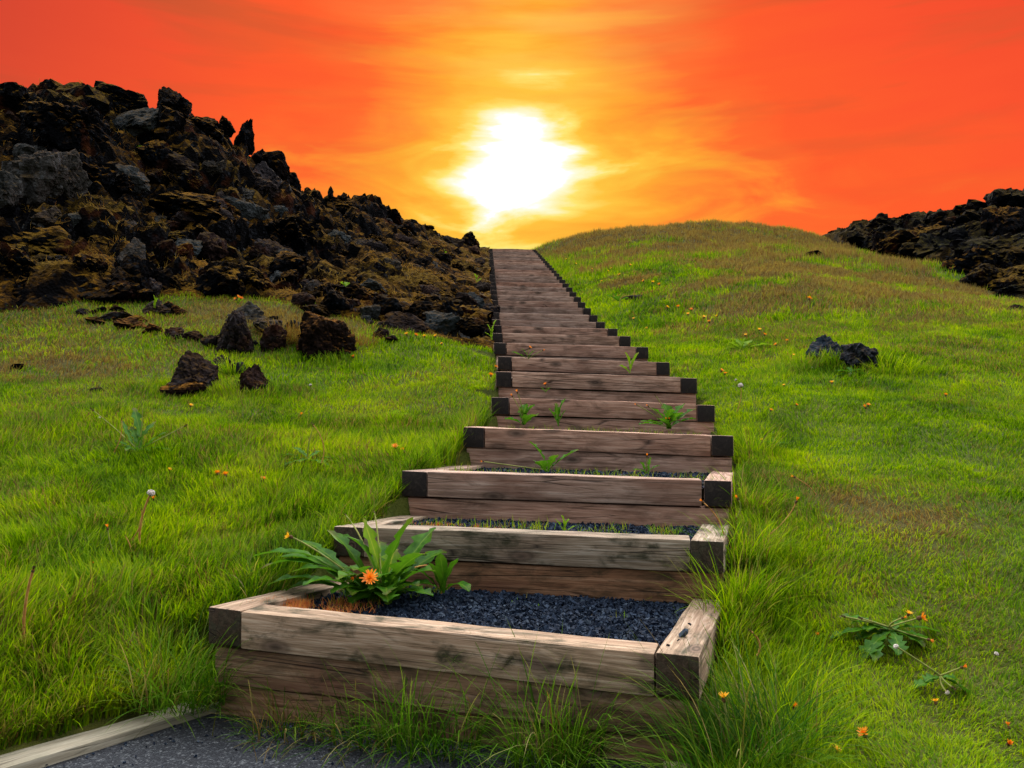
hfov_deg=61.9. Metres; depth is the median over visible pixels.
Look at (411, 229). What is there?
lava rock
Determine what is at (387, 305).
lava boulder
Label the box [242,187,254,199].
lava rock
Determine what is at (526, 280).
timber step
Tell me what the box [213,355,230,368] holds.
grass tuft
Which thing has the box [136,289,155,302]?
lava rock
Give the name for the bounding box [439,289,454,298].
lava rock
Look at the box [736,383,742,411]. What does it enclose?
dandelion
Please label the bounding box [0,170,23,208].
lava boulder
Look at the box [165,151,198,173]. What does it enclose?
lava rock
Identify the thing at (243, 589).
grass tuft
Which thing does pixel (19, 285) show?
lava rock
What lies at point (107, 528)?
dandelion
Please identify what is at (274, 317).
lava rock
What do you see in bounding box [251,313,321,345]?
grass tuft
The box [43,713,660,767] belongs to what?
path
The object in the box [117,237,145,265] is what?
lava boulder
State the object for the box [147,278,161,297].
lava rock
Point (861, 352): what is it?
lava boulder
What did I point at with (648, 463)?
dandelion
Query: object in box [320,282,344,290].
lava rock
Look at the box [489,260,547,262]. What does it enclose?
timber step
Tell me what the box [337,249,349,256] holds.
lava rock
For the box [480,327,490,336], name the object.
lava rock
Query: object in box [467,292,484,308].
lava rock
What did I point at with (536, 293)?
timber step
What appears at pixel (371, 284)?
lava boulder
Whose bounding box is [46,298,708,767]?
gravel
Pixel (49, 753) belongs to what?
edging board
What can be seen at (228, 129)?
lava crag
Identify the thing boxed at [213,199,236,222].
lava rock
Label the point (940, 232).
lava rock
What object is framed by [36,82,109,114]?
lava rock
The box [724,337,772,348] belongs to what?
dandelion
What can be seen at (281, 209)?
lava rock
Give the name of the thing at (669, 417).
dandelion
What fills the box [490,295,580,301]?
timber step
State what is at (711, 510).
dandelion
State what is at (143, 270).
lava rock
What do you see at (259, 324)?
lava rock
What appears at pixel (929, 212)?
lava rock
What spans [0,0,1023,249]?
sky
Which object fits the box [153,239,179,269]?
lava boulder
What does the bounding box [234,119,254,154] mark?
lava crag
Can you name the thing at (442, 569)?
dandelion
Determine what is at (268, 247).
lava rock
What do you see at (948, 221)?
lava rock
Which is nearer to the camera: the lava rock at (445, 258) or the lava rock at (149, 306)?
the lava rock at (149, 306)
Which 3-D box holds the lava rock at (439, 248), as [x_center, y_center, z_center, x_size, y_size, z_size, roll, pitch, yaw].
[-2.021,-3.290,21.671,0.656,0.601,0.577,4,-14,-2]
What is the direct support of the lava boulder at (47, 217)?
on the lava slope
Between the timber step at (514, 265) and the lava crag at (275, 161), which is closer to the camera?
the lava crag at (275, 161)
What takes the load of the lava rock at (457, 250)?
on the lava slope
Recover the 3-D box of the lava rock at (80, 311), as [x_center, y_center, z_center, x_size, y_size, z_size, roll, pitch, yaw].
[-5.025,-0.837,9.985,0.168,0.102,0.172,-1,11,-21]
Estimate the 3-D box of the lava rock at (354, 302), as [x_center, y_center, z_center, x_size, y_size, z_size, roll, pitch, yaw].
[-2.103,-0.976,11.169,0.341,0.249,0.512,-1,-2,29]
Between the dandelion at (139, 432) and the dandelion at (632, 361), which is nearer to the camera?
the dandelion at (139, 432)
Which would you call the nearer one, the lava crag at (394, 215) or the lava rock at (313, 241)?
the lava rock at (313, 241)
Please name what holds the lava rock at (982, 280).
on the lava ridge
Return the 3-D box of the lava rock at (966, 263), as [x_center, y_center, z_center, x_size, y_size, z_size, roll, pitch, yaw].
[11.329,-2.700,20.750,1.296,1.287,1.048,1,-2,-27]
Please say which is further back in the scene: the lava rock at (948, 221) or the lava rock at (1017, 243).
the lava rock at (948, 221)
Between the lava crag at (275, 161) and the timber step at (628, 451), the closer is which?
the timber step at (628, 451)
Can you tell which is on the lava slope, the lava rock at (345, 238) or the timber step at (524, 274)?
the lava rock at (345, 238)
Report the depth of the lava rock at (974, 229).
25.66 m
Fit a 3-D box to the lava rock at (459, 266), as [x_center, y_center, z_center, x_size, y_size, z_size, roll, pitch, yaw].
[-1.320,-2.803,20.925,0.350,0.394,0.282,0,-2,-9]
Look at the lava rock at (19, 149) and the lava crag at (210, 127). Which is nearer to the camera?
the lava rock at (19, 149)
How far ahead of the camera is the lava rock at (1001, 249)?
20.70 m
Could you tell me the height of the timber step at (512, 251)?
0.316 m
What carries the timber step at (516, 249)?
on the ground at (400, 506)
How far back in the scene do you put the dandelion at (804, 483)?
4.86 m
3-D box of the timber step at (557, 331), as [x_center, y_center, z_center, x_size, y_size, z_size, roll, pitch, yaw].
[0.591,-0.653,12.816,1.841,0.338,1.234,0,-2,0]
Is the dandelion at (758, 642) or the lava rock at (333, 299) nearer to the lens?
the dandelion at (758, 642)
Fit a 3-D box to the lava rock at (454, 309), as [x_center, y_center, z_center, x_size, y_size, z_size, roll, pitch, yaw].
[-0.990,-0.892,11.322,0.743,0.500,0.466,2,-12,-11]
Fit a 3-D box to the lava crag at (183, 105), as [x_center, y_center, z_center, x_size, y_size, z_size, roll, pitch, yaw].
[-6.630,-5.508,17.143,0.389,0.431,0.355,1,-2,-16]
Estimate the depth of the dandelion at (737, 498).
4.26 m
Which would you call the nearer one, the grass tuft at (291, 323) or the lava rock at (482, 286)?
the grass tuft at (291, 323)
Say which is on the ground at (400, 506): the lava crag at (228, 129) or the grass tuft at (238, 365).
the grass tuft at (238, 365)
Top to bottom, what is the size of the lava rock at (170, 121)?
1.022 m
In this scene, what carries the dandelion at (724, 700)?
on the ground at (400, 506)
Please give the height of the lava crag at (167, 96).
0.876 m
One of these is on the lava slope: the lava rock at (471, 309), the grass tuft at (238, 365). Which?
the lava rock at (471, 309)
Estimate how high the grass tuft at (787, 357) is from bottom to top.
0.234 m
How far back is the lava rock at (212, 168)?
15.96 m
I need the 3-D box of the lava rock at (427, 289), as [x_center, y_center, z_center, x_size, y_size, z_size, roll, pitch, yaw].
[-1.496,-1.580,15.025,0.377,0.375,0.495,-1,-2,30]
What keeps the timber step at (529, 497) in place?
on the ground at (400, 506)
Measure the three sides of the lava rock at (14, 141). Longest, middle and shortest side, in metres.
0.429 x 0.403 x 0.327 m
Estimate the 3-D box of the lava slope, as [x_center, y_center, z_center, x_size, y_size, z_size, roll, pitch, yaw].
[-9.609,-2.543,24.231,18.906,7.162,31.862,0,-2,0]
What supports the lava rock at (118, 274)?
on the lava slope
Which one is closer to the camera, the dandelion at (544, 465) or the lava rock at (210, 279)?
the dandelion at (544, 465)
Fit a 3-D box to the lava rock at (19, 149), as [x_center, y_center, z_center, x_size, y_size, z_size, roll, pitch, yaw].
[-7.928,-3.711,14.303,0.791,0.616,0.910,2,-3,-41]
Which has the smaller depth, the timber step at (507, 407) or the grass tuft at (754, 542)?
the grass tuft at (754, 542)
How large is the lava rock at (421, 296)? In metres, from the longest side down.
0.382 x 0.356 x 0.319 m
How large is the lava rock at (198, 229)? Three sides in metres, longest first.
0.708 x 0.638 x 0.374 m
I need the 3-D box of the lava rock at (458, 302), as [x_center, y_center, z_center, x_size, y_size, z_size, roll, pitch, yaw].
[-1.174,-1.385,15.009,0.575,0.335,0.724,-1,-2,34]
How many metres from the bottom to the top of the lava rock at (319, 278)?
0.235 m
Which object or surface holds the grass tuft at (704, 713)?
on the ground at (400, 506)
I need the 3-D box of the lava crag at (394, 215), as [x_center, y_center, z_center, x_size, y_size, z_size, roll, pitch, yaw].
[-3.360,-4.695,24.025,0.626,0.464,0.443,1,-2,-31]
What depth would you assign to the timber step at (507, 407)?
6.88 m
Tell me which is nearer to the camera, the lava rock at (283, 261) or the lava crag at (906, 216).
the lava rock at (283, 261)
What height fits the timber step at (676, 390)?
0.346 m
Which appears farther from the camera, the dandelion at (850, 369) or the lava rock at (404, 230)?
the lava rock at (404, 230)
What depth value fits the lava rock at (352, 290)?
11.39 m
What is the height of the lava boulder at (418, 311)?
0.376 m
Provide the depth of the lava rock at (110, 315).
9.86 m
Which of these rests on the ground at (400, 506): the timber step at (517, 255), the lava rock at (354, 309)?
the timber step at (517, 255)
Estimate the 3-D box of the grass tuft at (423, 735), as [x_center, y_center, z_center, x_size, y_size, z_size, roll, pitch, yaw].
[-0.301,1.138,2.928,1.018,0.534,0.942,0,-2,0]
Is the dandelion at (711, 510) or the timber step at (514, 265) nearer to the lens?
the dandelion at (711, 510)
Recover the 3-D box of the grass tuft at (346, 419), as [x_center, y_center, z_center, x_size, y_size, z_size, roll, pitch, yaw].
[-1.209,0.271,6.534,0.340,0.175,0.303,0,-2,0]
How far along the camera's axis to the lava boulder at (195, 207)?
13.93 m
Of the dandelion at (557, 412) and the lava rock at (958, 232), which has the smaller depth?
the dandelion at (557, 412)
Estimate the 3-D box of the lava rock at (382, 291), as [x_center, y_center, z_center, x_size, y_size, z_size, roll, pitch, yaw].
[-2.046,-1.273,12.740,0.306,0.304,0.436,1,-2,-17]
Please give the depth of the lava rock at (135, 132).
16.08 m
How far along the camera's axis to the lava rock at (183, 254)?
12.33 m
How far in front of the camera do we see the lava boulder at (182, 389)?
7.52 m
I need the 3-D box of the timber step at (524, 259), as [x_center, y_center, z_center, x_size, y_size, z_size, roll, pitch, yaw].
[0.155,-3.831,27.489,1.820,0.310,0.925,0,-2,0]
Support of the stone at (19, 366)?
on the ground at (400, 506)
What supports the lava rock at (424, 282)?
on the lava slope
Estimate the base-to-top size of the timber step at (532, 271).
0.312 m
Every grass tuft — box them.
[57,600,298,739]
[186,547,327,614]
[198,675,372,760]
[206,351,259,374]
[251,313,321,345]
[278,659,433,767]
[288,640,540,767]
[305,488,389,524]
[334,411,363,428]
[347,324,386,345]
[375,444,452,469]
[403,618,715,767]
[570,678,878,767]
[582,605,950,767]
[650,536,819,633]
[670,497,822,567]
[695,664,897,767]
[699,414,796,453]
[699,459,829,518]
[705,631,871,744]
[771,345,805,362]
[854,351,928,374]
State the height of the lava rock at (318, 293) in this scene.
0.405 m
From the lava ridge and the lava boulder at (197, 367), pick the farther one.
the lava ridge
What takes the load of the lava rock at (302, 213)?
on the lava slope
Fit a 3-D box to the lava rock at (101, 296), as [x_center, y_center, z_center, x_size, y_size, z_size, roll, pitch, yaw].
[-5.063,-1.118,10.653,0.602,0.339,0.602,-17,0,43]
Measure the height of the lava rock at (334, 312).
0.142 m
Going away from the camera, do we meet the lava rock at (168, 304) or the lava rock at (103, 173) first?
the lava rock at (168, 304)
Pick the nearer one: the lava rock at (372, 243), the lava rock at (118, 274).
the lava rock at (118, 274)
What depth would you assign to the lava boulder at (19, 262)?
10.41 m
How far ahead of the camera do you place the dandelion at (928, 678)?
3.02 m
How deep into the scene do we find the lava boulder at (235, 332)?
9.04 m
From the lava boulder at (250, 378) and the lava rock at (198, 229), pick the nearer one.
the lava boulder at (250, 378)
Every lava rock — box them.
[0,226,71,255]
[1,138,20,144]
[6,109,19,122]
[12,143,45,160]
[12,275,27,297]
[22,212,81,227]
[29,254,68,261]
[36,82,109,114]
[75,308,90,314]
[78,152,117,192]
[79,280,132,303]
[85,316,104,324]
[86,235,114,247]
[88,278,134,305]
[96,307,105,311]
[100,311,124,320]
[107,283,141,300]
[109,266,135,283]
[109,305,125,311]
[112,107,158,132]
[112,172,133,193]
[112,316,146,328]
[115,124,144,137]
[115,164,150,193]
[115,197,127,205]
[119,254,173,298]
[120,310,132,318]
[123,219,137,227]
[131,315,148,321]
[136,139,172,171]
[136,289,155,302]
[141,105,186,140]
[142,299,162,313]
[142,323,162,333]
[146,169,163,184]
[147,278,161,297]
[150,305,172,315]
[154,214,167,221]
[158,220,181,230]
[161,172,173,185]
[163,301,176,307]
[164,327,183,339]
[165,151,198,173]
[168,230,193,241]
[170,211,210,230]
[170,273,192,290]
[171,305,187,315]
[175,238,202,257]
[176,169,202,190]
[176,242,196,259]
[180,250,192,256]
[182,330,202,341]
[192,224,208,234]
[193,266,245,296]
[196,193,240,214]
[196,232,228,261]
[198,152,205,162]
[200,335,218,347]
[201,160,225,175]
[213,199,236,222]
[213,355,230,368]
[216,190,224,196]
[220,196,269,219]
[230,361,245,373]
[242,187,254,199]
[243,265,275,290]
[248,238,292,257]
[252,161,282,187]
[253,317,281,333]
[255,177,281,197]
[268,250,308,282]
[268,316,278,319]
[269,270,282,282]
[270,269,299,285]
[273,205,287,217]
[273,248,300,256]
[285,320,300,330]
[290,185,300,197]
[290,292,315,306]
[291,211,306,217]
[292,214,319,234]
[298,278,308,285]
[299,304,331,316]
[301,279,321,291]
[302,235,317,245]
[305,282,332,297]
[312,275,324,281]
[314,283,329,291]
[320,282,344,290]
[320,287,353,310]
[327,229,350,242]
[329,310,344,315]
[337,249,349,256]
[338,273,362,285]
[343,282,378,299]
[344,239,354,248]
[346,299,360,306]
[350,308,359,311]
[353,238,387,252]
[359,304,380,320]
[360,315,371,320]
[366,234,387,244]
[372,288,385,294]
[373,328,388,338]
[376,320,396,329]
[378,315,384,320]
[380,272,388,277]
[384,258,401,269]
[384,311,430,333]
[385,335,397,342]
[392,224,403,230]
[393,233,418,247]
[397,249,407,260]
[401,228,411,234]
[403,224,416,235]
[410,292,430,300]
[410,298,463,315]
[414,285,422,293]
[418,284,440,294]
[419,280,433,285]
[422,310,461,335]
[424,293,440,300]
[430,289,440,297]
[431,244,444,252]
[435,253,451,264]
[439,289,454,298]
[441,296,464,305]
[442,236,464,247]
[446,324,469,338]
[451,262,464,270]
[454,248,461,253]
[454,292,479,304]
[460,305,487,319]
[462,231,480,248]
[464,264,476,272]
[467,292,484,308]
[469,245,479,253]
[473,257,485,264]
[475,281,491,290]
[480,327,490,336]
[483,302,499,312]
[847,228,868,247]
[860,224,893,250]
[862,213,902,233]
[870,230,918,256]
[891,217,905,225]
[896,242,916,260]
[906,224,946,235]
[913,233,949,259]
[918,226,955,236]
[922,210,936,223]
[926,210,955,223]
[935,239,967,253]
[937,216,956,225]
[940,225,969,240]
[940,257,958,268]
[945,245,997,274]
[949,210,980,227]
[949,240,971,259]
[952,199,986,214]
[954,220,987,238]
[957,237,1023,265]
[958,268,996,286]
[966,263,1001,285]
[977,265,1023,290]
[980,206,1023,236]
[983,188,1023,208]
[989,232,1020,244]
[993,284,1023,296]
[997,251,1020,268]
[1011,240,1022,245]
[1015,233,1023,248]
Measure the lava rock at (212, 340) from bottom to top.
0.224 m
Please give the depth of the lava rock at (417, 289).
14.86 m
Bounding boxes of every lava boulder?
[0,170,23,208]
[0,241,41,278]
[1,149,91,207]
[15,101,110,149]
[31,205,61,225]
[73,253,107,277]
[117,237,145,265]
[148,192,221,221]
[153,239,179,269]
[159,382,208,397]
[167,350,218,388]
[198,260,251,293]
[215,310,253,353]
[225,301,265,321]
[235,364,269,394]
[260,324,286,351]
[264,216,301,244]
[296,311,356,361]
[360,278,386,291]
[373,295,402,314]
[402,304,448,320]
[455,317,485,337]
[806,334,840,361]
[839,343,879,370]
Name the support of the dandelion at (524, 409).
on the gravel
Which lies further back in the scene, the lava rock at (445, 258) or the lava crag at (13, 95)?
the lava rock at (445, 258)
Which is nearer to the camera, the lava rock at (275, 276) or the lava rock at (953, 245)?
the lava rock at (275, 276)
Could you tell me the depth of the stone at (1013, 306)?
14.13 m
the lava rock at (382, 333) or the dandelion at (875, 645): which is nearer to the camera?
the dandelion at (875, 645)
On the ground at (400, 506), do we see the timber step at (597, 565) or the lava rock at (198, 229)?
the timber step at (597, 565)
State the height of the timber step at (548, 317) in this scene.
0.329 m
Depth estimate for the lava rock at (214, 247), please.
13.01 m
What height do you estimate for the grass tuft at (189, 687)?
0.552 m
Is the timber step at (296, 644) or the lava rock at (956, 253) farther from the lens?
the lava rock at (956, 253)
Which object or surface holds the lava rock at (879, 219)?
on the lava ridge
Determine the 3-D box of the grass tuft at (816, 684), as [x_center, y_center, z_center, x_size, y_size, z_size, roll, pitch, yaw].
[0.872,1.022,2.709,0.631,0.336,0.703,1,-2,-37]
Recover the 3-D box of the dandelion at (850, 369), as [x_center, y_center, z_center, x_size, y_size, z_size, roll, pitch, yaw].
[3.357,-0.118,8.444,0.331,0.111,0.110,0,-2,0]
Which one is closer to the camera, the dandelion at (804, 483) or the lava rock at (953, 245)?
the dandelion at (804, 483)
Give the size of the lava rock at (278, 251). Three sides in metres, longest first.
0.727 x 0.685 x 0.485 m
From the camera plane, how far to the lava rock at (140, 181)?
14.70 m
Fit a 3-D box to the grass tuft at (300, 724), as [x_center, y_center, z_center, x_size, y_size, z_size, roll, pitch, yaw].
[-0.808,1.225,3.074,0.654,0.394,0.664,0,-2,0]
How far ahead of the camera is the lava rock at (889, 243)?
26.29 m
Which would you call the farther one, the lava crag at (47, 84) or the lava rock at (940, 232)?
the lava rock at (940, 232)
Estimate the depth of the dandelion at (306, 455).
5.42 m
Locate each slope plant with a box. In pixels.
[234,295,243,303]
[485,320,495,339]
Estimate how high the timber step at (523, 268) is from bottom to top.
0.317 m
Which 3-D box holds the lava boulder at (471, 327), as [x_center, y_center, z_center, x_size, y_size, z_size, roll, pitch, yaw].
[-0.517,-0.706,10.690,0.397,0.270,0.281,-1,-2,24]
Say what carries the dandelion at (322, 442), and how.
on the ground at (400, 506)
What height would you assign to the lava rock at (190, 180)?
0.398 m
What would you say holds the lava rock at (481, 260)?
on the lava slope
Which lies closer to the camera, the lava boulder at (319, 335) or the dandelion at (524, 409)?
the dandelion at (524, 409)
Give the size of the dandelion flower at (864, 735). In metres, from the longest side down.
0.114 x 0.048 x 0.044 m
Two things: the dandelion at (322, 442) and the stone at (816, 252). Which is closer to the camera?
the dandelion at (322, 442)
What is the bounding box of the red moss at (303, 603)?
[256,521,505,613]
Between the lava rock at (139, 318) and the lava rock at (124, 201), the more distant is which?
the lava rock at (124, 201)
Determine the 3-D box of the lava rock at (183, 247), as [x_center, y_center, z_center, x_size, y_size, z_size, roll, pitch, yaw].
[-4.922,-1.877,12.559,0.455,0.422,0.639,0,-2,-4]
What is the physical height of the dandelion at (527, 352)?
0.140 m
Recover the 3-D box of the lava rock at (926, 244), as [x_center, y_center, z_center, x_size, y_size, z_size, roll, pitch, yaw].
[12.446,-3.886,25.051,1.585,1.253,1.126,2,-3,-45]
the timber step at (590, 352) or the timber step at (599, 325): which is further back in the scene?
the timber step at (599, 325)
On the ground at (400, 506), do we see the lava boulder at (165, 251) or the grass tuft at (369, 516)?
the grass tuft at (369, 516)
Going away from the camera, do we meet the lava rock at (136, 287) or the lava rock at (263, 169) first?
the lava rock at (136, 287)
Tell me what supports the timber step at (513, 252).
on the ground at (400, 506)
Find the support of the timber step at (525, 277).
on the ground at (400, 506)
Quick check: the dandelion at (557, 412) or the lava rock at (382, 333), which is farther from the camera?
the lava rock at (382, 333)
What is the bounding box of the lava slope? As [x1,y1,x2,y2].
[0,78,495,350]
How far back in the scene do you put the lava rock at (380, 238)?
19.33 m
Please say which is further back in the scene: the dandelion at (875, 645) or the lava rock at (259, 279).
the lava rock at (259, 279)
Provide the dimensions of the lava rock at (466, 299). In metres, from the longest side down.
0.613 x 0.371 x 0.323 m
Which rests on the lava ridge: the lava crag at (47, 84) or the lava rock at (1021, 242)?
the lava rock at (1021, 242)
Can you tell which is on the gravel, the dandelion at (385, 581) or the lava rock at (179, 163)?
the dandelion at (385, 581)
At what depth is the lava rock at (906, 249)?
25.48 m
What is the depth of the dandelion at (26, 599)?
3.23 m
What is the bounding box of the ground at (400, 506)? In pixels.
[0,222,1023,767]
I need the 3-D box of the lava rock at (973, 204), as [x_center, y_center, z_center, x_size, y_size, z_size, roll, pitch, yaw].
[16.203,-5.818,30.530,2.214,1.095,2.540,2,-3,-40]
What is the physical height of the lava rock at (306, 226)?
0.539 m
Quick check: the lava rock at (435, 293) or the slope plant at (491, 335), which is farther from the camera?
the lava rock at (435, 293)
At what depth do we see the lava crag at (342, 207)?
21.66 m
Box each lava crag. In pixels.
[0,82,36,116]
[30,79,59,93]
[93,81,148,112]
[156,86,185,119]
[171,97,191,118]
[188,116,223,143]
[219,115,235,137]
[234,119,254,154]
[251,148,264,163]
[263,150,292,183]
[290,172,300,191]
[323,196,355,215]
[328,186,333,198]
[340,192,346,200]
[387,209,401,224]
[423,225,434,229]
[893,213,915,219]
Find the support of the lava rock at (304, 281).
on the lava slope
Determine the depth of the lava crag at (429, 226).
25.95 m
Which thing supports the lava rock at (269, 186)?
on the lava slope
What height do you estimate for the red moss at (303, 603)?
0.259 m
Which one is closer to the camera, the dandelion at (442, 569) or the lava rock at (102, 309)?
the dandelion at (442, 569)
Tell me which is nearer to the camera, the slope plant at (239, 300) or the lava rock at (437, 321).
the slope plant at (239, 300)
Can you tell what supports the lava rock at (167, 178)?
on the lava slope
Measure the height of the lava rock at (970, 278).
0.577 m
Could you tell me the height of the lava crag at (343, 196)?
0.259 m
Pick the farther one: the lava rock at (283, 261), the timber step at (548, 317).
the timber step at (548, 317)
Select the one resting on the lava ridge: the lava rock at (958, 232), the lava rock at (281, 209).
the lava rock at (958, 232)
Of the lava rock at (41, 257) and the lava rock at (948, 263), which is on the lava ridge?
the lava rock at (948, 263)
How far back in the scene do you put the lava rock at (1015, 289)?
18.09 m
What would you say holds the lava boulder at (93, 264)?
on the lava slope
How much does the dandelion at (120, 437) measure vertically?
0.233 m
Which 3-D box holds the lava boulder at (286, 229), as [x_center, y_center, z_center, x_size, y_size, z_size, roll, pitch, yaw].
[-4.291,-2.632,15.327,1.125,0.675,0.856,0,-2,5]
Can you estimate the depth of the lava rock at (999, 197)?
28.06 m
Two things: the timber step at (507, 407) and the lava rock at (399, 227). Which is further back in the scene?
the lava rock at (399, 227)
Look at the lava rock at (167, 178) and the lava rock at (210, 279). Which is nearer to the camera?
the lava rock at (210, 279)
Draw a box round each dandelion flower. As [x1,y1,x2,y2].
[856,726,873,747]
[931,698,938,715]
[1005,740,1013,749]
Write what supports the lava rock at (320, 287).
on the lava slope
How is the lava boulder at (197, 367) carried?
on the ground at (400, 506)
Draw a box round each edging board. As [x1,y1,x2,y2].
[0,697,220,767]
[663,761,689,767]
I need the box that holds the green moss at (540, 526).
[308,423,704,617]
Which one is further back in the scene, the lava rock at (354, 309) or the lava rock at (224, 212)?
the lava rock at (224, 212)
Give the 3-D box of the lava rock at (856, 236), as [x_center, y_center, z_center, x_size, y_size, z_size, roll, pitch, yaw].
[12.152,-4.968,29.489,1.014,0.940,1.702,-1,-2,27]
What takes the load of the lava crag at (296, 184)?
on the lava slope
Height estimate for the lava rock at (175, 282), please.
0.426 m
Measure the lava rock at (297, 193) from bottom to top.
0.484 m
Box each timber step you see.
[209,578,722,767]
[334,515,729,602]
[402,465,732,526]
[463,426,732,475]
[489,250,537,251]
[489,251,538,253]
[489,254,541,256]
[489,256,543,259]
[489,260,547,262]
[489,262,549,264]
[489,264,551,267]
[489,266,553,270]
[489,272,559,276]
[489,275,561,280]
[490,249,535,250]
[490,253,540,254]
[490,258,545,260]
[490,278,564,283]
[490,282,568,287]
[490,286,572,291]
[490,290,575,297]
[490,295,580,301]
[491,269,556,272]
[491,397,714,434]
[492,313,597,321]
[492,319,604,328]
[492,325,617,336]
[492,333,630,356]
[493,300,584,307]
[493,343,647,367]
[496,357,669,376]
[496,372,696,403]
[499,307,590,315]
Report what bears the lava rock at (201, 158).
on the lava slope
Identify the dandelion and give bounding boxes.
[22,565,35,639]
[90,403,187,451]
[100,524,121,562]
[113,418,121,452]
[138,489,154,549]
[252,510,446,604]
[280,426,337,465]
[311,422,323,462]
[415,553,470,593]
[481,442,577,471]
[505,389,538,424]
[514,346,543,358]
[549,398,565,425]
[556,515,574,530]
[606,292,627,300]
[619,352,638,372]
[633,453,658,473]
[634,394,695,428]
[699,498,723,533]
[718,691,729,738]
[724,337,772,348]
[735,495,740,517]
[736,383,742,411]
[748,628,760,655]
[767,496,798,535]
[792,475,816,494]
[829,613,939,662]
[836,367,865,375]
[893,644,969,694]
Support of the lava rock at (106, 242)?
on the lava slope
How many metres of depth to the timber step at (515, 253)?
29.72 m
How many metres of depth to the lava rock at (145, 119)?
16.09 m
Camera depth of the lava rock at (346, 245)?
16.67 m
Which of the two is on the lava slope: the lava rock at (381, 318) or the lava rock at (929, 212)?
the lava rock at (381, 318)
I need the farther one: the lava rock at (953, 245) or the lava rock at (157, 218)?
the lava rock at (953, 245)
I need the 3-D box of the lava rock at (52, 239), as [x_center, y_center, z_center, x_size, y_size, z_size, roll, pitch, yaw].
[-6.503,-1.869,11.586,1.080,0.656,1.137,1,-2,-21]
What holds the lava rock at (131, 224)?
on the lava slope
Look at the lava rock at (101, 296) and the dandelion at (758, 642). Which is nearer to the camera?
the dandelion at (758, 642)
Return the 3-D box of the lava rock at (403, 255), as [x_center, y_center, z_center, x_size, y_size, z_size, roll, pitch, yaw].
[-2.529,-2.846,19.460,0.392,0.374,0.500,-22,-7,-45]
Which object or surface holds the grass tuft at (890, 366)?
on the ground at (400, 506)
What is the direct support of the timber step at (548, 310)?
on the ground at (400, 506)
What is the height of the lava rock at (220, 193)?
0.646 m
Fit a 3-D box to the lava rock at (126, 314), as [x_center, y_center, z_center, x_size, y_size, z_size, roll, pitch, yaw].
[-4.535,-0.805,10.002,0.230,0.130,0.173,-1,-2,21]
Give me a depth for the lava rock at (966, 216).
26.27 m
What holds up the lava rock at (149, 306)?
on the ground at (400, 506)
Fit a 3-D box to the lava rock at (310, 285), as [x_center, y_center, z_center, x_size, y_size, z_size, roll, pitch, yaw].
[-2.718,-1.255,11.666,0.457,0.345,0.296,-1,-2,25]
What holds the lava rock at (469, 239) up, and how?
on the lava slope
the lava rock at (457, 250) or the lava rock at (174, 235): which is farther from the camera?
the lava rock at (457, 250)
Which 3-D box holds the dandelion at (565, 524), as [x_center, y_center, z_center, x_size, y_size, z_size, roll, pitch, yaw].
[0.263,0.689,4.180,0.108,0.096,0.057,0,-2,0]
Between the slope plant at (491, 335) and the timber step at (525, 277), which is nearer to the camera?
the slope plant at (491, 335)
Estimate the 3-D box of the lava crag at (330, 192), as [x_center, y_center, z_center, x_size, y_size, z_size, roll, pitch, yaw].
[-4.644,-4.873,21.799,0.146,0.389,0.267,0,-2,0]
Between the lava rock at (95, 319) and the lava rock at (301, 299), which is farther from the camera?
the lava rock at (301, 299)
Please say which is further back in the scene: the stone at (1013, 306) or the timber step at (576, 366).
the stone at (1013, 306)
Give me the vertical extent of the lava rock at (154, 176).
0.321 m
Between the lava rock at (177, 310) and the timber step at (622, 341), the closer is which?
the lava rock at (177, 310)
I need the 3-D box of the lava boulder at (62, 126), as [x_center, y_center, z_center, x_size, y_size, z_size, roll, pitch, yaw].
[-7.623,-4.339,14.680,0.993,0.901,1.318,-1,-2,28]
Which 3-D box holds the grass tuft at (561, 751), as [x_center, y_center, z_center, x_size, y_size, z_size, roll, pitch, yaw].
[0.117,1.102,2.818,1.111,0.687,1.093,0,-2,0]
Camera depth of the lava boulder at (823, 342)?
9.24 m
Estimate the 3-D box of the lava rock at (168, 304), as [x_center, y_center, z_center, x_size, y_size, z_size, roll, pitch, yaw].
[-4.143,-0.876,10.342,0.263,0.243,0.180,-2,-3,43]
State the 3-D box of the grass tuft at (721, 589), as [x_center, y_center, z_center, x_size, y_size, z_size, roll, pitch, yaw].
[0.934,0.829,3.530,0.793,0.399,0.715,0,-2,0]
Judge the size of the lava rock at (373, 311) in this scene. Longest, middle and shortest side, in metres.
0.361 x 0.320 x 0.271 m
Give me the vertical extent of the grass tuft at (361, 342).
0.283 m
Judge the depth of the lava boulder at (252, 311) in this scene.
10.25 m
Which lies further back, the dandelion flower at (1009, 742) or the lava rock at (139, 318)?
the lava rock at (139, 318)
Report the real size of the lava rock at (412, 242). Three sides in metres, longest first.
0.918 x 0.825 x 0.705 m
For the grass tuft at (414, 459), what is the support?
on the ground at (400, 506)
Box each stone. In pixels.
[10,363,23,369]
[89,387,103,391]
[623,295,641,299]
[804,250,821,255]
[1008,304,1023,309]
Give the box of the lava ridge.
[822,189,1023,298]
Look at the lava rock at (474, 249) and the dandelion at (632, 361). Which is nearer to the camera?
the dandelion at (632, 361)
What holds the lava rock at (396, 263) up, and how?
on the lava slope
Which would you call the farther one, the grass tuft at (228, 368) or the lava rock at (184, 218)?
the lava rock at (184, 218)

